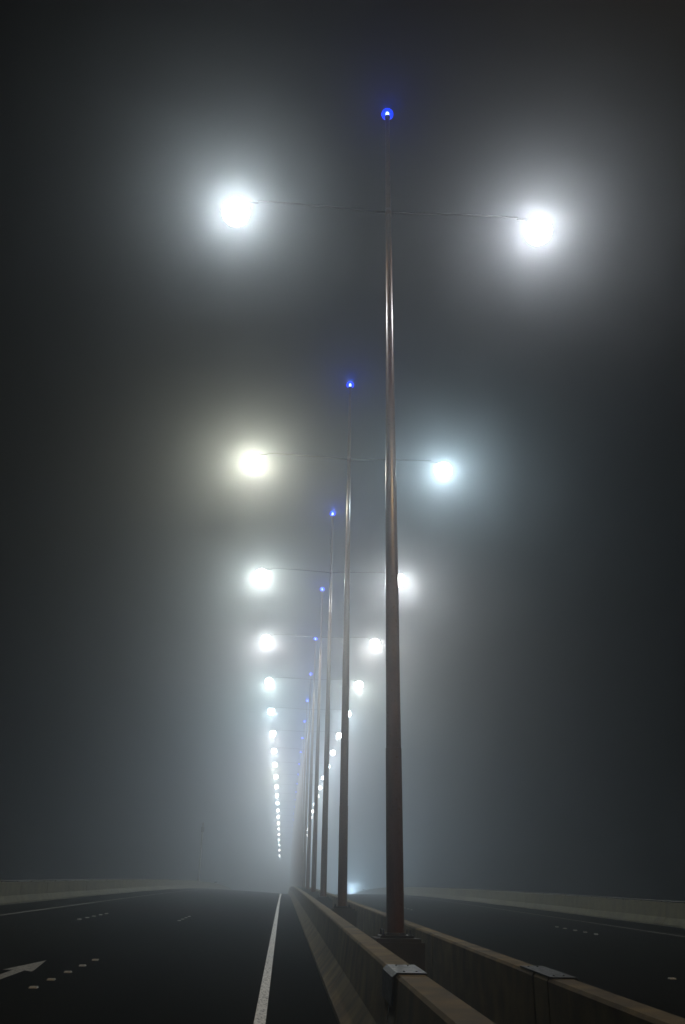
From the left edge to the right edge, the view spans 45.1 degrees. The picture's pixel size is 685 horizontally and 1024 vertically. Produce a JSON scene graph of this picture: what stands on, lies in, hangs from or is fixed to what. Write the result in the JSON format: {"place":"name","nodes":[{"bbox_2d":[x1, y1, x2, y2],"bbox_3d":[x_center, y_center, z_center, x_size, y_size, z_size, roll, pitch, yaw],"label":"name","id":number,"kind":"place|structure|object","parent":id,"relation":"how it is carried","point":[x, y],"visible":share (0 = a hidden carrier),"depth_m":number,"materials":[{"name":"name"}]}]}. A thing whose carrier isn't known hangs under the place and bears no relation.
{"place":"outdoors","nodes":[
{"label":"outdoors","id":0,"kind":"place"},
{"bbox_2d":[197,822,203,880],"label":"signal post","id":1,"kind":"object","parent":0,"point":[202,829],"visible":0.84,"depth_m":101.90,"materials":[{"name":"metal"}]},
{"bbox_2d":[0,888,684,1023],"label":"road","id":2,"kind":"structure","parent":0,"point":[221,956],"depth_m":17.58,"materials":[{"name":"black asphalt"}]},
{"bbox_2d":[0,879,231,904],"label":"concrete barrier","id":3,"kind":"object","parent":2,"relation":"on","point":[26,892],"visible":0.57,"depth_m":41.26,"materials":[{"name":"concrete"}]},
{"bbox_2d":[277,806,294,878],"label":"street lamp","id":4,"kind":"object","parent":2,"relation":"on","point":[278,822],"visible":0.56,"depth_m":179.92,"materials":[{"name":"grey metal"}]},
{"bbox_2d":[277,818,307,886],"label":"street lamp","id":5,"kind":"object","parent":2,"relation":"on","point":[278,828],"visible":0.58,"depth_m":190.70,"materials":[{"name":"grey metal"}]},
{"bbox_2d":[278,833,307,884],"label":"street lamp","id":6,"kind":"object","parent":2,"relation":"on","point":[291,856],"visible":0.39,"depth_m":201.25,"materials":[{"name":"grey metal"}]},
{"bbox_2d":[277,812,311,885],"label":"street lamp","id":7,"kind":"object","parent":2,"relation":"on","point":[278,816],"visible":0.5,"depth_m":168.10,"materials":[{"name":"grey metal"}]},
{"bbox_2d":[276,788,313,885],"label":"street lamp","id":8,"kind":"object","parent":2,"relation":"on","point":[277,802],"visible":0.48,"depth_m":147.04,"materials":[{"name":"grey metal"}]},
{"bbox_2d":[276,799,313,878],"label":"street lamp","id":9,"kind":"object","parent":2,"relation":"on","point":[277,810],"visible":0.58,"depth_m":158.41,"materials":[{"name":"grey metal"}]},
{"bbox_2d":[275,780,318,885],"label":"street lamp","id":10,"kind":"object","parent":2,"relation":"on","point":[276,794],"visible":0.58,"depth_m":136.06,"materials":[{"name":"grey metal"}]},
{"bbox_2d":[275,764,321,885],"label":"street lamp","id":11,"kind":"object","parent":2,"relation":"on","point":[319,787],"visible":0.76,"depth_m":125.25,"materials":[{"name":"grey metal"}]},
{"bbox_2d":[274,752,323,885],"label":"street lamp","id":12,"kind":"object","parent":2,"relation":"on","point":[275,776],"visible":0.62,"depth_m":114.03,"materials":[{"name":"grey metal"}]},
{"bbox_2d":[273,738,329,886],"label":"street lamp","id":13,"kind":"object","parent":2,"relation":"on","point":[274,764],"visible":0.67,"depth_m":102.79,"materials":[{"name":"grey metal"}]},
{"bbox_2d":[271,721,334,886],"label":"street lamp","id":14,"kind":"object","parent":2,"relation":"on","point":[274,751],"visible":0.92,"depth_m":92.02,"materials":[{"name":"grey metal"}]},
{"bbox_2d":[270,700,340,887],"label":"street lamp","id":15,"kind":"object","parent":2,"relation":"on","point":[273,734],"visible":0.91,"depth_m":80.89,"materials":[{"name":"grey metal"}]},
{"bbox_2d":[268,674,350,889],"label":"street lamp","id":16,"kind":"object","parent":2,"relation":"on","point":[271,710],"visible":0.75,"depth_m":69.70,"materials":[{"name":"grey metal"}]},
{"bbox_2d":[265,638,362,892],"bbox_3d":[-2.223,17.998,59.339,7.333,18.563,0.950,3,-26,-3],"label":"street lamp","id":17,"kind":"object","parent":2,"relation":"on","point":[269,682],"visible":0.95,"depth_m":58.96,"materials":[{"name":"grey metal"}]},
{"bbox_2d":[261,588,379,897],"bbox_3d":[-1.440,13.168,48.458,7.333,18.563,0.950,3,-26,-3],"label":"street lamp","id":18,"kind":"object","parent":2,"relation":"on","point":[374,644],"visible":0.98,"depth_m":47.92,"materials":[{"name":"grey metal"}]},
{"bbox_2d":[255,513,405,908],"bbox_3d":[-0.654,8.348,37.571,7.333,18.563,0.950,3,-26,-3],"label":"street lamp","id":19,"kind":"object","parent":2,"relation":"on","point":[261,574],"visible":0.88,"depth_m":36.69,"materials":[{"name":"grey metal"}]},
{"bbox_2d":[245,383,451,927],"bbox_3d":[0.133,3.535,26.682,7.333,18.563,0.950,3,-26,-3],"label":"street lamp","id":20,"kind":"object","parent":2,"relation":"on","point":[443,470],"visible":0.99,"depth_m":25.60,"materials":[{"name":"grey metal"}]},
{"bbox_2d":[341,876,344,897],"bbox_3d":[0.010,10.542,23.179,0.112,0.560,0.015,3,-26,-3],"label":"access door","id":21,"kind":"structure","parent":20,"relation":"in","point":[342,876],"depth_m":23.19,"materials":[{"name":"brown paint"}]},
{"bbox_2d":[222,112,551,971],"bbox_3d":[0.922,-1.278,15.792,7.333,18.563,0.950,3,-26,-3],"label":"street lamp","id":22,"kind":"object","parent":2,"relation":"on","point":[398,942],"visible":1,"depth_m":14.18,"materials":[{"name":"grey metal"}]},
{"bbox_2d":[392,876,399,916],"bbox_3d":[0.799,5.730,12.289,0.112,0.560,0.015,3,-26,-3],"label":"access door","id":23,"kind":"structure","parent":22,"relation":"in","point":[397,878],"depth_m":12.29,"materials":[{"name":"brown paint"}]},
{"bbox_2d":[288,886,494,1023],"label":"concrete barrier","id":24,"kind":"object","parent":2,"relation":"on","point":[351,960],"visible":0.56,"depth_m":9.48,"materials":[{"name":"grey concrete"}]},
{"bbox_2d":[382,964,426,1006],"bbox_3d":[0.546,4.228,7.379,0.314,0.278,0.750,3,-26,-3],"label":"joint cover plate","id":25,"kind":"object","parent":24,"relation":"attached to","point":[390,972],"visible":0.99,"depth_m":7.30,"materials":[{"name":"metal"}]},
{"bbox_2d":[305,887,684,1023],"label":"concrete barrier","id":26,"kind":"object","parent":2,"relation":"on","point":[495,987],"visible":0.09,"depth_m":8.29,"materials":[{"name":"grey concrete"}]},
{"bbox_2d":[520,966,579,981],"bbox_3d":[1.874,4.268,7.408,0.281,0.286,1.000,3,-26,-3],"label":"joint cover plate","id":27,"kind":"object","parent":26,"relation":"attached to","point":[548,972],"visible":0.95,"depth_m":7.34,"materials":[{"name":"metal"}]},
{"bbox_2d":[353,887,684,928],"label":"concrete barrier","id":28,"kind":"object","parent":2,"relation":"on","point":[669,913],"visible":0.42,"depth_m":40.06,"materials":[{"name":"concrete"}]},
{"bbox_2d":[0,0,684,902],"label":"sky","id":29,"kind":"structure","parent":0,"point":[151,343],"materials":[{"name":"grey"}]}
]}

